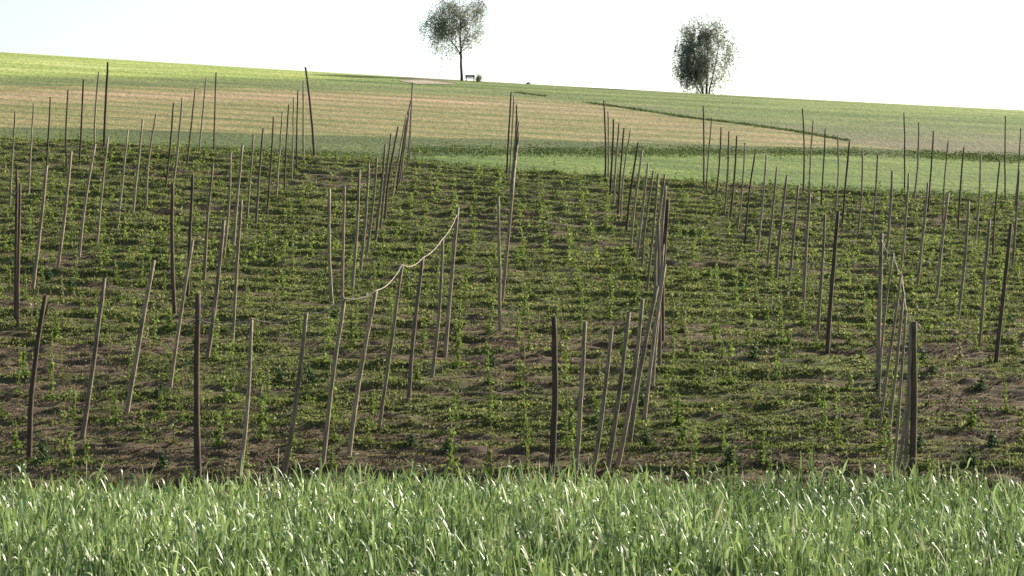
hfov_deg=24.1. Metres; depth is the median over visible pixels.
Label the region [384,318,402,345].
hop plant
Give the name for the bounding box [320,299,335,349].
hop plant
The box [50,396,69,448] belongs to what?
hop plant
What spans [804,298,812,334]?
hop plant
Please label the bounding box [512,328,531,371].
hop plant
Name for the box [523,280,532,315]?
hop plant
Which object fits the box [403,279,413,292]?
hop plant
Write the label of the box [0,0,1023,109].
sky
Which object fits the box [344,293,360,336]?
hop plant
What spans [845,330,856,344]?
hop plant
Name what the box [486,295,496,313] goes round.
hop plant
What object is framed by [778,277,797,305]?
hop plant
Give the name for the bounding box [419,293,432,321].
hop plant
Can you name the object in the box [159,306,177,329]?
hop plant
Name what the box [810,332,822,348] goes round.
hop plant
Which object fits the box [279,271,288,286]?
hop plant
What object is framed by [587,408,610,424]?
hop plant
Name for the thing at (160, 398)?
hop plant
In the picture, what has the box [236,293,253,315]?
hop plant
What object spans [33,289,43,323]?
hop plant
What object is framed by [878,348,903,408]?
hop plant
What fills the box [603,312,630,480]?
hop pole
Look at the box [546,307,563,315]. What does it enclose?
hop plant
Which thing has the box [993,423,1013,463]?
hop plant
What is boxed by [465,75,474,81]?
park bench
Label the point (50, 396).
hop plant
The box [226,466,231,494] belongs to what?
hop plant
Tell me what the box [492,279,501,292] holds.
hop plant
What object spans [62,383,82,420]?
hop plant
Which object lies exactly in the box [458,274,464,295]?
hop plant
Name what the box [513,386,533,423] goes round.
hop plant
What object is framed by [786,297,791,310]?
hop plant
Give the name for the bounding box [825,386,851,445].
hop plant
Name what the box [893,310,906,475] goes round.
hop pole
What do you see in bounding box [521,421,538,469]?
hop plant
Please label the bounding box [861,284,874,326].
hop plant
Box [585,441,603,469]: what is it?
hop plant
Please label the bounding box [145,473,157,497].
hop plant
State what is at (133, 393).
hop plant
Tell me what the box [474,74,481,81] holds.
shrub
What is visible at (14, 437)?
hop plant
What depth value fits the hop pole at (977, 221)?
172.87 m
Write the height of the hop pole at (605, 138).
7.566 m
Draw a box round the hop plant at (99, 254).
[91,234,106,270]
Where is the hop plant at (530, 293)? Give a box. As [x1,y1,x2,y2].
[523,282,536,296]
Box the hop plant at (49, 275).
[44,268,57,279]
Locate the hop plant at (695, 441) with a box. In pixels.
[689,428,698,487]
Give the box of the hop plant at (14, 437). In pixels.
[2,420,26,448]
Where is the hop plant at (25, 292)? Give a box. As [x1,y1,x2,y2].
[20,271,33,298]
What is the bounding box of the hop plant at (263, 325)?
[254,302,272,327]
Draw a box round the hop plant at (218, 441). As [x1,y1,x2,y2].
[205,413,225,445]
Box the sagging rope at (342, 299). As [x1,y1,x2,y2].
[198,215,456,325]
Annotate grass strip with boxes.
[0,127,1009,158]
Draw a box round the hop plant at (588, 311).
[579,306,602,339]
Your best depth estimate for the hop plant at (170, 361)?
108.20 m
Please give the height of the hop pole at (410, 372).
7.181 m
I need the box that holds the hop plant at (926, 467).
[916,448,933,470]
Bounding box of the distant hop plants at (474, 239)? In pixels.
[0,125,1023,494]
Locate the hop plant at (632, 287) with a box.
[626,277,639,291]
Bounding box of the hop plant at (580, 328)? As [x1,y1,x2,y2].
[575,298,587,332]
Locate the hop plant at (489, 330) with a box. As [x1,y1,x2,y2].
[480,313,497,333]
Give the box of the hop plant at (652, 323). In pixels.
[643,314,654,328]
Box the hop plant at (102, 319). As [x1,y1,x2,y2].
[101,299,110,325]
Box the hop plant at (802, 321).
[793,300,815,324]
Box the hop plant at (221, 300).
[219,278,228,303]
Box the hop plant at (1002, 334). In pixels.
[994,303,1008,340]
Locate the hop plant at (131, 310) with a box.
[129,279,135,326]
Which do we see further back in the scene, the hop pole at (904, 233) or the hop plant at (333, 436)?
the hop pole at (904, 233)
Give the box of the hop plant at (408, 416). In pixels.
[399,398,419,423]
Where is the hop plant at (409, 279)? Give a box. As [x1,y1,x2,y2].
[402,274,413,283]
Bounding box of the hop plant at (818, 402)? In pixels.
[811,384,828,406]
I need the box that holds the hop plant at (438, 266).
[431,256,445,287]
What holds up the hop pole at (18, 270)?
on the hop field ground at (510, 453)
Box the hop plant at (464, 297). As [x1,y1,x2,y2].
[455,286,469,301]
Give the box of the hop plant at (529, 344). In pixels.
[519,328,534,349]
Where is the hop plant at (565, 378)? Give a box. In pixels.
[558,331,576,382]
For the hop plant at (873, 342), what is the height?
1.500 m
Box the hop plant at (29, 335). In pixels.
[27,303,36,338]
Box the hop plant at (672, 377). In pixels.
[662,324,681,382]
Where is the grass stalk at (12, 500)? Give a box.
[2,476,26,530]
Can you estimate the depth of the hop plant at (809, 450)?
92.60 m
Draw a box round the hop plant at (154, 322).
[143,303,163,345]
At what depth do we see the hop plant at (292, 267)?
134.83 m
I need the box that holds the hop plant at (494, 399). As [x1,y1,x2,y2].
[490,391,501,407]
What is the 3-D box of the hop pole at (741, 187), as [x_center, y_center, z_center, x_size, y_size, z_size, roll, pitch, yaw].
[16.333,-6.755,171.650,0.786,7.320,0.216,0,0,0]
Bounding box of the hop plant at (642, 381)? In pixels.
[625,367,646,386]
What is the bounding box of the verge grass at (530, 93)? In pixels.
[513,91,548,95]
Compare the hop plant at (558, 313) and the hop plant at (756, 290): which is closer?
the hop plant at (558, 313)
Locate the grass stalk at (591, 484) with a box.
[580,459,607,510]
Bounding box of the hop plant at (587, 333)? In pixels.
[576,322,597,356]
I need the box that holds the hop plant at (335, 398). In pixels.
[333,369,345,408]
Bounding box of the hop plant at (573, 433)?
[560,416,581,469]
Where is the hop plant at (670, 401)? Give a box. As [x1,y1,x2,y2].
[663,365,675,406]
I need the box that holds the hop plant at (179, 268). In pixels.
[175,255,185,273]
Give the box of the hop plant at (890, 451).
[883,418,893,470]
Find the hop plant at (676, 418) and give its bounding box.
[660,393,688,423]
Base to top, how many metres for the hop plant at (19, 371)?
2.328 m
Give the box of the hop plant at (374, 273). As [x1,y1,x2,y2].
[370,261,378,281]
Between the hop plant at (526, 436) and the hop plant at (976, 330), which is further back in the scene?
the hop plant at (976, 330)
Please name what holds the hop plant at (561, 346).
on the hop field ground at (510, 453)
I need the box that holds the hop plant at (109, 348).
[98,326,118,357]
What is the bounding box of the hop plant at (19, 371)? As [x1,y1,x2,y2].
[13,344,27,395]
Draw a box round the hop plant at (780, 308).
[773,291,790,343]
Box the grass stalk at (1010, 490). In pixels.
[993,455,1022,525]
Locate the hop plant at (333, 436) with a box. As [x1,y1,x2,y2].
[329,418,342,440]
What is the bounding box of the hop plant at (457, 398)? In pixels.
[446,374,467,403]
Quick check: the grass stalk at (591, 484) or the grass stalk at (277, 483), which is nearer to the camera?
the grass stalk at (277, 483)
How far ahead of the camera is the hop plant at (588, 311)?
118.03 m
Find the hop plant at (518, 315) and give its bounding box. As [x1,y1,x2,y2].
[515,308,522,337]
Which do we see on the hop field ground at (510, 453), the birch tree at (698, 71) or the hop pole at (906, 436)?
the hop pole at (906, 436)
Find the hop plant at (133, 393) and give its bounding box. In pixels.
[115,342,141,398]
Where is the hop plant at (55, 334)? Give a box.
[42,312,64,338]
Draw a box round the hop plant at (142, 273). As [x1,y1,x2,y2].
[130,258,147,287]
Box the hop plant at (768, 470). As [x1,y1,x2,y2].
[766,450,773,492]
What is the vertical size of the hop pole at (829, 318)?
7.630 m
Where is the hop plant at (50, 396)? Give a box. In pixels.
[42,335,61,401]
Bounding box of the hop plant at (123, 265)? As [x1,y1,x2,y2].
[119,261,130,270]
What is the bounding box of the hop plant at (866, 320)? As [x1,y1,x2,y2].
[863,298,874,333]
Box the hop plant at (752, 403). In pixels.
[736,382,762,426]
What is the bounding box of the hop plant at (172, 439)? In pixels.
[168,415,177,443]
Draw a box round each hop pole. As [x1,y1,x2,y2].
[9,111,15,205]
[13,170,17,319]
[16,183,20,326]
[26,295,47,459]
[28,103,33,193]
[31,165,47,288]
[46,97,50,165]
[56,151,71,269]
[65,90,68,167]
[78,79,83,159]
[78,144,95,256]
[79,278,105,439]
[93,72,99,147]
[96,137,108,243]
[103,62,108,146]
[116,130,128,229]
[124,260,155,414]
[132,119,143,212]
[145,113,156,205]
[164,102,174,187]
[169,240,193,388]
[170,183,176,314]
[173,98,182,179]
[186,88,195,167]
[186,175,193,296]
[193,294,201,479]
[198,77,206,155]
[203,164,213,279]
[205,220,225,358]
[213,72,216,149]
[223,153,230,257]
[231,200,242,342]
[232,145,243,244]
[238,318,252,477]
[245,134,253,227]
[255,128,263,222]
[266,116,273,213]
[275,112,282,194]
[282,312,307,473]
[283,104,289,190]
[291,97,293,178]
[296,90,298,168]
[302,81,303,160]
[304,67,315,155]
[320,297,345,465]
[327,189,333,314]
[341,186,345,303]
[346,290,377,457]
[351,170,360,287]
[359,162,369,270]
[366,158,377,252]
[374,144,385,241]
[378,263,403,429]
[379,134,391,229]
[384,126,398,219]
[390,115,406,207]
[395,111,408,195]
[398,107,409,184]
[406,90,412,168]
[406,257,424,402]
[408,82,412,160]
[430,238,443,377]
[443,207,458,356]
[497,197,501,330]
[501,177,514,301]
[503,169,514,275]
[506,92,511,173]
[508,96,514,180]
[509,115,518,195]
[510,105,516,182]
[510,122,518,197]
[547,317,557,479]
[573,321,586,478]
[590,326,613,479]
[603,100,606,177]
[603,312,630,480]
[607,111,608,185]
[609,119,613,194]
[613,123,619,204]
[615,299,644,466]
[617,128,624,214]
[620,130,630,219]
[625,142,638,231]
[627,286,658,442]
[630,150,642,243]
[635,163,648,257]
[641,171,653,268]
[642,264,666,420]
[646,173,658,290]
[651,244,664,386]
[654,174,665,289]
[657,185,666,300]
[657,223,661,365]
[661,200,669,340]
[703,106,704,184]
[706,118,711,190]
[714,127,721,204]
[723,131,729,214]
[729,136,737,222]
[737,142,745,231]
[744,151,755,241]
[756,155,766,253]
[767,167,777,262]
[775,175,787,279]
[788,185,798,293]
[801,193,810,311]
[802,108,804,191]
[808,120,813,193]
[816,214,825,334]
[821,129,825,205]
[825,211,839,353]
[834,135,838,216]
[841,142,849,223]
[857,150,862,233]
[870,154,878,247]
[875,233,882,382]
[877,253,893,398]
[878,274,901,428]
[884,171,892,259]
[885,293,904,458]
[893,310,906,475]
[895,324,911,476]
[899,174,909,273]
[902,328,911,478]
[903,113,905,192]
[908,321,917,476]
[913,122,919,198]
[916,182,928,284]
[927,131,933,210]
[935,193,949,300]
[942,141,948,223]
[956,201,969,321]
[957,147,964,231]
[975,155,981,241]
[978,219,990,344]
[992,161,1000,255]
[994,224,1012,362]
[1004,116,1005,199]
[1011,170,1019,266]
[1014,128,1021,206]
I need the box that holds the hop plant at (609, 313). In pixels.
[602,302,616,317]
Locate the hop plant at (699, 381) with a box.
[692,344,710,386]
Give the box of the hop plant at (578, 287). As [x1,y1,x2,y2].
[573,273,587,290]
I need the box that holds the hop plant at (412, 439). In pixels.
[403,431,420,446]
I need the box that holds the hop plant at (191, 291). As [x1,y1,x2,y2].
[181,263,200,294]
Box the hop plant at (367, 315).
[363,293,374,322]
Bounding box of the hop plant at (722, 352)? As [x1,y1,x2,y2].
[713,338,727,355]
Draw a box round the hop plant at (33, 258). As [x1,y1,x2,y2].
[26,247,46,267]
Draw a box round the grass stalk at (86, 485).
[69,459,94,518]
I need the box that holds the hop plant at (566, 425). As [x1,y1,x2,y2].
[558,388,575,444]
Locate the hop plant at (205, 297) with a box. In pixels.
[203,287,211,313]
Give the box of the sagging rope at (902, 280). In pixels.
[881,240,914,326]
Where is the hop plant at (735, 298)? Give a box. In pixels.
[725,287,739,309]
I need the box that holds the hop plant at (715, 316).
[706,309,722,331]
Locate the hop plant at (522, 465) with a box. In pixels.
[517,463,523,489]
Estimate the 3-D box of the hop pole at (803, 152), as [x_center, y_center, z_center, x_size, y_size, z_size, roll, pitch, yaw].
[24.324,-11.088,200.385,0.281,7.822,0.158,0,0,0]
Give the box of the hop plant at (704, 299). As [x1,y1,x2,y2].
[698,292,707,304]
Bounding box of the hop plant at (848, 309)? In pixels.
[843,302,856,315]
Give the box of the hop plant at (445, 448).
[432,436,461,455]
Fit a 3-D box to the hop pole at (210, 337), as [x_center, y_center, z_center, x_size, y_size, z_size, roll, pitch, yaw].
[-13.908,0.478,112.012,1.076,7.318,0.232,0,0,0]
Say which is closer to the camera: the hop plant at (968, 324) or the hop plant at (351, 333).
the hop plant at (351, 333)
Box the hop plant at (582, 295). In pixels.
[578,274,584,305]
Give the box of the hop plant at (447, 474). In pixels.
[442,464,449,488]
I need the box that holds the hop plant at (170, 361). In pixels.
[158,345,179,381]
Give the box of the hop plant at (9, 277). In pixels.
[0,262,12,289]
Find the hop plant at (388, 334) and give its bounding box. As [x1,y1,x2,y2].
[374,327,393,383]
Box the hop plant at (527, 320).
[524,292,532,329]
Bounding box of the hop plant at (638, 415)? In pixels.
[633,390,649,422]
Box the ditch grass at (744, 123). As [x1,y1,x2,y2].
[584,101,850,140]
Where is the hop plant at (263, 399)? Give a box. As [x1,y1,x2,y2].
[250,363,278,422]
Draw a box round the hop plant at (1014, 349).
[1006,332,1022,352]
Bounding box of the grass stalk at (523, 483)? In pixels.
[507,458,526,504]
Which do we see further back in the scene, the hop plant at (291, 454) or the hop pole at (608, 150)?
the hop pole at (608, 150)
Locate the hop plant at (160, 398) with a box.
[152,391,169,418]
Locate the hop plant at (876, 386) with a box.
[869,373,888,390]
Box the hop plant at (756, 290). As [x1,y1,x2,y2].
[750,278,758,297]
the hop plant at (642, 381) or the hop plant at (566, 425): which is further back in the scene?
the hop plant at (642, 381)
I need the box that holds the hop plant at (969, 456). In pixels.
[952,445,985,465]
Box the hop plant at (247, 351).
[245,336,257,358]
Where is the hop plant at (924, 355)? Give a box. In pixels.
[919,347,935,359]
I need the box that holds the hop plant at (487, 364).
[481,333,503,381]
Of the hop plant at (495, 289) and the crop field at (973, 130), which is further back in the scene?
the crop field at (973, 130)
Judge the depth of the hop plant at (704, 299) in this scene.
130.84 m
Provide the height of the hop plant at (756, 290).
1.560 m
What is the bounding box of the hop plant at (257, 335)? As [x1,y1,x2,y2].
[254,311,269,342]
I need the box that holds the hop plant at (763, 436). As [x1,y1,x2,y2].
[756,427,772,447]
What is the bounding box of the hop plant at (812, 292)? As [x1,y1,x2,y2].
[807,279,817,305]
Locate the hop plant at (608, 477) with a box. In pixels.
[605,467,615,490]
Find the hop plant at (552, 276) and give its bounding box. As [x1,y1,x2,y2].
[546,260,554,289]
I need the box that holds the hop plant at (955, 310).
[953,301,959,329]
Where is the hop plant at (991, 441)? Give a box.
[975,429,1004,447]
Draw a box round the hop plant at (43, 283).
[37,254,49,288]
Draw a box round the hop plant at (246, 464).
[242,420,259,467]
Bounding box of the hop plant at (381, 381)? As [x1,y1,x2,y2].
[374,359,393,402]
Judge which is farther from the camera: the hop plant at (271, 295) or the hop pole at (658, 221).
the hop pole at (658, 221)
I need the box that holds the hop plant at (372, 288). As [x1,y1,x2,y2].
[370,279,376,300]
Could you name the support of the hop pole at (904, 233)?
on the hop field ground at (510, 453)
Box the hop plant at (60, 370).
[48,337,66,377]
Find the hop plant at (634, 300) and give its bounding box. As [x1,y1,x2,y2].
[629,289,643,302]
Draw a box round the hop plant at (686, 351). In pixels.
[678,337,693,356]
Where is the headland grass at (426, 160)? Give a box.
[3,136,1023,201]
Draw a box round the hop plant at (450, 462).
[438,403,460,469]
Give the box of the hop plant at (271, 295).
[261,292,280,316]
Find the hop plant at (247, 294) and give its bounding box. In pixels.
[238,281,251,304]
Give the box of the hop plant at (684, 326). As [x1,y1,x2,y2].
[682,305,692,340]
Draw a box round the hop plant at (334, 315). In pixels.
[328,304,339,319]
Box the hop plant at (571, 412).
[564,394,583,424]
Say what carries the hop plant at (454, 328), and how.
on the hop field ground at (510, 453)
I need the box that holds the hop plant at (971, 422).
[958,399,981,427]
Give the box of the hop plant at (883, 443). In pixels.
[873,408,894,448]
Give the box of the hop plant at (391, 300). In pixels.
[385,282,401,330]
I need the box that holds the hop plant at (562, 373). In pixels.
[548,366,572,405]
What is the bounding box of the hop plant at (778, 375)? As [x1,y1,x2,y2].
[769,341,790,404]
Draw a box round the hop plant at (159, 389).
[150,381,174,396]
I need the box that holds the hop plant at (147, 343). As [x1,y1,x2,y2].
[142,315,160,359]
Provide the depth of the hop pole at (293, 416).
94.89 m
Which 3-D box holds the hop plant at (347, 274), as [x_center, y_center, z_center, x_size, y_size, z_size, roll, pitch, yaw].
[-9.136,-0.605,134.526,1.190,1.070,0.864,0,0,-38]
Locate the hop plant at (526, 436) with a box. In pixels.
[515,420,542,444]
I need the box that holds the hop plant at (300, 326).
[294,311,302,329]
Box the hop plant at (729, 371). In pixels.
[715,319,737,384]
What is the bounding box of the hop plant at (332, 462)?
[325,446,339,468]
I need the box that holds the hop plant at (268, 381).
[264,356,274,404]
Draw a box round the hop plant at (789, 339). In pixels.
[782,328,800,356]
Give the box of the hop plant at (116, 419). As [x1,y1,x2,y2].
[104,386,127,422]
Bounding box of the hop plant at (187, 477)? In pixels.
[183,466,194,493]
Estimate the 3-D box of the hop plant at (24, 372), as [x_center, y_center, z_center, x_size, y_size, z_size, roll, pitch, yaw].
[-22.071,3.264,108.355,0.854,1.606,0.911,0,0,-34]
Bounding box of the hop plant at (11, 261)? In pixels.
[4,256,20,265]
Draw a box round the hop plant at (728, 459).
[721,445,743,466]
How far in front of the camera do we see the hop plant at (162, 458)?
95.47 m
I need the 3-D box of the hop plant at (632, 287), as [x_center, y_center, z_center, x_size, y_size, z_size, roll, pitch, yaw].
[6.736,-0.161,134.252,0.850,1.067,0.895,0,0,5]
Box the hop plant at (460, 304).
[455,290,466,322]
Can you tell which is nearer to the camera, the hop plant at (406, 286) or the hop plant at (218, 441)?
the hop plant at (218, 441)
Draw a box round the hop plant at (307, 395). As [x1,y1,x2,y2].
[301,379,316,401]
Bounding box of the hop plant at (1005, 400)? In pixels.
[997,367,1017,413]
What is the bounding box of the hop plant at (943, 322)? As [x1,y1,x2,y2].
[937,305,947,347]
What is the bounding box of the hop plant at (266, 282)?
[261,271,270,286]
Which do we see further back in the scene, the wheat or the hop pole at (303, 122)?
the hop pole at (303, 122)
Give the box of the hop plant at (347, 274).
[344,268,357,279]
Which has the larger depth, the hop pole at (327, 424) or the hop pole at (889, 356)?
the hop pole at (889, 356)
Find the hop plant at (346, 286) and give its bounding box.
[345,260,352,289]
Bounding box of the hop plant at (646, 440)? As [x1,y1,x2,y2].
[632,428,661,445]
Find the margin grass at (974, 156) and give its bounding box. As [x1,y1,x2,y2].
[405,142,1023,163]
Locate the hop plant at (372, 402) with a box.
[360,387,389,426]
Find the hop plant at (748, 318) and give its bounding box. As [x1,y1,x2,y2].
[738,293,754,341]
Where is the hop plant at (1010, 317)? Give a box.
[1005,312,1016,322]
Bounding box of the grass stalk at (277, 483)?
[257,448,286,513]
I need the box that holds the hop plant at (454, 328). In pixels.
[449,318,464,336]
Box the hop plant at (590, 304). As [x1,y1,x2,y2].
[583,298,595,314]
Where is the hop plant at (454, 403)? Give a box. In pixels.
[446,377,469,421]
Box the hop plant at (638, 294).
[631,273,645,308]
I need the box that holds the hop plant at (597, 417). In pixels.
[589,398,609,446]
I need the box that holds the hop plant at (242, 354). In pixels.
[237,338,252,380]
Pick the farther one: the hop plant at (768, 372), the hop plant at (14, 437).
the hop plant at (768, 372)
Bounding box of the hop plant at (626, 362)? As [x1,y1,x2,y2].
[620,303,633,366]
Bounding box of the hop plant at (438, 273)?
[429,268,444,293]
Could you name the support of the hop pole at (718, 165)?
on the hop field ground at (510, 453)
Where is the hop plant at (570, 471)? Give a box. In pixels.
[569,450,575,483]
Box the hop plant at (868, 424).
[862,409,877,428]
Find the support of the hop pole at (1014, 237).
on the hop field ground at (510, 453)
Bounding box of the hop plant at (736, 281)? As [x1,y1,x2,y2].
[732,267,749,303]
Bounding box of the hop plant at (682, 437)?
[670,416,690,445]
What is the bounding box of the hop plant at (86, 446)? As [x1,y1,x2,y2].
[77,436,94,463]
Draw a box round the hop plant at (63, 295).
[54,274,64,299]
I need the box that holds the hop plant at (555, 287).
[552,277,563,298]
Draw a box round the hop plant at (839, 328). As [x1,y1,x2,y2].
[836,312,844,332]
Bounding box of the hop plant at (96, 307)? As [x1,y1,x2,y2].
[86,301,104,342]
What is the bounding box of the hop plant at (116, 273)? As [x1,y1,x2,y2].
[110,259,122,282]
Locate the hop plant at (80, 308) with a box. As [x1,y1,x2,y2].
[71,287,89,313]
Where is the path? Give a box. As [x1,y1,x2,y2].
[400,80,452,83]
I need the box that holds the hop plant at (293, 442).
[286,403,299,444]
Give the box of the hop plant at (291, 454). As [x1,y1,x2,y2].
[277,437,302,460]
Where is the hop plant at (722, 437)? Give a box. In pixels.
[715,396,731,448]
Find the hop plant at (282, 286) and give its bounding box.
[275,269,289,296]
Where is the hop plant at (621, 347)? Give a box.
[611,332,631,353]
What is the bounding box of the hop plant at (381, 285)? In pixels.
[378,282,389,290]
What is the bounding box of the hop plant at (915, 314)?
[907,293,920,318]
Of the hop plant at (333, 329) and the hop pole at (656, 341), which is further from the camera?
the hop plant at (333, 329)
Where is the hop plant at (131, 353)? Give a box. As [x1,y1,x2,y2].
[117,343,140,381]
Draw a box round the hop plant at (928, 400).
[918,381,938,406]
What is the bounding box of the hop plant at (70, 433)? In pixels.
[66,421,78,492]
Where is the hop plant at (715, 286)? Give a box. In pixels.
[712,263,725,295]
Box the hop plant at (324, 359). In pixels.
[315,307,332,364]
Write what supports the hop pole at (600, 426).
on the hop field ground at (510, 453)
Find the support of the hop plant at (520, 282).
on the hop field ground at (510, 453)
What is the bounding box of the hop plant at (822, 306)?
[815,287,827,313]
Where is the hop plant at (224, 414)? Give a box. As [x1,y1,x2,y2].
[217,357,241,419]
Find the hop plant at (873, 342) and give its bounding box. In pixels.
[868,318,883,343]
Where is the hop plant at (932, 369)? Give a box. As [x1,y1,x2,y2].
[925,363,942,373]
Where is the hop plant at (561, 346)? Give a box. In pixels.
[557,321,570,351]
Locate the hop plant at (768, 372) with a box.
[755,348,776,385]
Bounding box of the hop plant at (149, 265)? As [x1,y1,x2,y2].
[146,255,158,271]
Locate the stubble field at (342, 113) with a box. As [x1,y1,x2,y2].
[0,86,1001,154]
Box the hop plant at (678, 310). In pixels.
[672,297,680,320]
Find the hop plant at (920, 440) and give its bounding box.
[908,431,930,449]
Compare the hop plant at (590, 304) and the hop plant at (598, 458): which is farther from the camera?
the hop plant at (590, 304)
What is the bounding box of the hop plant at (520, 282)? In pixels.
[515,272,523,289]
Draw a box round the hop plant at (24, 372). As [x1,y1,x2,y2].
[14,343,30,377]
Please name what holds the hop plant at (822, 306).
on the hop field ground at (510, 453)
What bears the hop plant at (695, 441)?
on the hop field ground at (510, 453)
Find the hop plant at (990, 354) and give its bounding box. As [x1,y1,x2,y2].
[987,332,996,361]
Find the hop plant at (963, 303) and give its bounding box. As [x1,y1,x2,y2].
[959,274,973,311]
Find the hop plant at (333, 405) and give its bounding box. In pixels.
[322,360,339,422]
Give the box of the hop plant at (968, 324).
[962,308,973,339]
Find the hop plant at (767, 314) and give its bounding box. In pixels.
[760,300,772,323]
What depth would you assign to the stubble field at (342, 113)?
248.57 m
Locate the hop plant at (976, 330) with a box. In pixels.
[968,310,982,350]
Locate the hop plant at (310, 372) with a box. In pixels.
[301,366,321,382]
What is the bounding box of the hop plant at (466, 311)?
[464,293,469,312]
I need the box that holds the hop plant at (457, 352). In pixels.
[450,332,468,366]
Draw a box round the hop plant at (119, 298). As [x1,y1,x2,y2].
[111,287,124,302]
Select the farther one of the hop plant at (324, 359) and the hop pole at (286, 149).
the hop pole at (286, 149)
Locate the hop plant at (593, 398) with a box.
[587,387,601,402]
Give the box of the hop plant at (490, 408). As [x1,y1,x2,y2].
[478,375,501,420]
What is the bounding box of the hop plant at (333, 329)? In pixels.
[330,319,337,332]
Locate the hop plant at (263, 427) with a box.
[252,392,272,439]
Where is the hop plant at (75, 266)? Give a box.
[72,245,79,278]
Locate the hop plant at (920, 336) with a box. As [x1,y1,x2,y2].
[904,332,922,388]
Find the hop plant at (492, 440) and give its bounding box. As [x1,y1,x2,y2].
[477,427,504,467]
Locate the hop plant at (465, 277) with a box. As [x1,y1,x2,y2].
[457,265,469,286]
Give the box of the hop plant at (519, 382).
[503,358,529,387]
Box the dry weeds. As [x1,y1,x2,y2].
[0,138,1023,494]
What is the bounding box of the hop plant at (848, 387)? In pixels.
[841,369,860,389]
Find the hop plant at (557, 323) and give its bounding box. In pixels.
[548,309,562,336]
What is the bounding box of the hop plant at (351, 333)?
[342,313,361,348]
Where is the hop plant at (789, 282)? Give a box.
[786,271,791,297]
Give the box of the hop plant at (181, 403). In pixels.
[174,368,191,421]
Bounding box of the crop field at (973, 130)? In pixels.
[0,52,1023,155]
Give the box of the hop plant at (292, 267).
[280,240,298,278]
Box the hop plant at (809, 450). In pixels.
[806,440,815,488]
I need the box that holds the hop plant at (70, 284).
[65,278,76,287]
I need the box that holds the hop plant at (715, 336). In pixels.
[711,322,722,341]
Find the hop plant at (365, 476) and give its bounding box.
[361,463,367,481]
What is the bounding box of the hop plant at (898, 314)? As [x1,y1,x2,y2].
[895,303,902,327]
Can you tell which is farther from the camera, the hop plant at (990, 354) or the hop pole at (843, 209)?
the hop pole at (843, 209)
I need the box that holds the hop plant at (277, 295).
[272,286,279,304]
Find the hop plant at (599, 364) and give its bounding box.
[594,357,603,386]
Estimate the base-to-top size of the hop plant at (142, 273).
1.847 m
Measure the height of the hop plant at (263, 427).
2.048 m
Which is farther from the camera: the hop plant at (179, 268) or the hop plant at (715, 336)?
the hop plant at (179, 268)
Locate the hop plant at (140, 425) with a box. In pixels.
[134,407,154,438]
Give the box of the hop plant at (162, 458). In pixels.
[150,450,171,468]
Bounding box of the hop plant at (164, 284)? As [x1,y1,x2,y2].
[162,273,168,294]
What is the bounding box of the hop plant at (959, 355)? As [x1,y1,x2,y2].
[951,331,965,360]
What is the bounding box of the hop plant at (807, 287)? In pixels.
[800,265,812,297]
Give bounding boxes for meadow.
[216,150,1023,196]
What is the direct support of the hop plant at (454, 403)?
on the hop field ground at (510, 453)
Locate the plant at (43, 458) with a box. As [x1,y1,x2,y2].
[31,440,55,464]
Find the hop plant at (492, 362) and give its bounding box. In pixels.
[478,351,498,367]
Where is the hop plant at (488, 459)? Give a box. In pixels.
[486,441,502,492]
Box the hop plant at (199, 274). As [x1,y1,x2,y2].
[195,260,203,283]
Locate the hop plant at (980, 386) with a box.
[968,374,993,391]
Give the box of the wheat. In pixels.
[0,444,1023,575]
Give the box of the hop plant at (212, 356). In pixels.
[204,308,227,361]
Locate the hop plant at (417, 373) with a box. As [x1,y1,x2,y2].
[404,362,424,379]
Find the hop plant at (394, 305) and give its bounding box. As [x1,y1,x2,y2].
[390,292,400,318]
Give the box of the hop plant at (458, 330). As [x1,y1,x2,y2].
[451,317,463,346]
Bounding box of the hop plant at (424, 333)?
[414,314,431,347]
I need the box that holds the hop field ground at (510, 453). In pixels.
[0,137,1023,502]
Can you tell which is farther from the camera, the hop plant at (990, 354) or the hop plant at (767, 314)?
the hop plant at (767, 314)
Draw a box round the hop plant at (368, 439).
[359,417,377,446]
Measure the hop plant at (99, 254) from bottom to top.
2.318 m
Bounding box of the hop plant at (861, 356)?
[851,343,868,358]
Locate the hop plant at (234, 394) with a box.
[223,330,245,400]
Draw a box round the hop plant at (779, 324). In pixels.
[770,313,794,334]
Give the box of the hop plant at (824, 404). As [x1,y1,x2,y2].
[812,376,832,429]
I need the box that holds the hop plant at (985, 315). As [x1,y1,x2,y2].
[973,299,988,330]
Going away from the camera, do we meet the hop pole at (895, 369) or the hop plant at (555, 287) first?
the hop pole at (895, 369)
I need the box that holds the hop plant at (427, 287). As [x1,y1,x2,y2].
[423,272,434,301]
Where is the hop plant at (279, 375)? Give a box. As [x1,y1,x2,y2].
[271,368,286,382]
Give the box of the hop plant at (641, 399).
[626,386,653,406]
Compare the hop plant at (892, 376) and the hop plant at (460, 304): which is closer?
the hop plant at (892, 376)
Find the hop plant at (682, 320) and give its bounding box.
[674,307,689,332]
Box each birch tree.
[419,0,488,80]
[670,14,739,94]
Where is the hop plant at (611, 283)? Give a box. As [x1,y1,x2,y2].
[609,261,618,299]
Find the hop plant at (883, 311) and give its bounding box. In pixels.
[882,301,893,316]
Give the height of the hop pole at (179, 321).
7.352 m
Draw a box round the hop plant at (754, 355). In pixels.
[741,342,764,358]
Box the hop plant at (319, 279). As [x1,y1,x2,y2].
[315,269,323,288]
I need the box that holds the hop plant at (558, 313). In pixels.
[555,306,562,326]
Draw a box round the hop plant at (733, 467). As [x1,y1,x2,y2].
[731,443,737,490]
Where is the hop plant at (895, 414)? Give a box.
[892,397,909,424]
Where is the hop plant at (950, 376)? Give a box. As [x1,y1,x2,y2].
[941,349,961,390]
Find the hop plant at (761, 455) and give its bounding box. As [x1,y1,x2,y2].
[749,438,772,463]
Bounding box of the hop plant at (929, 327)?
[918,292,939,331]

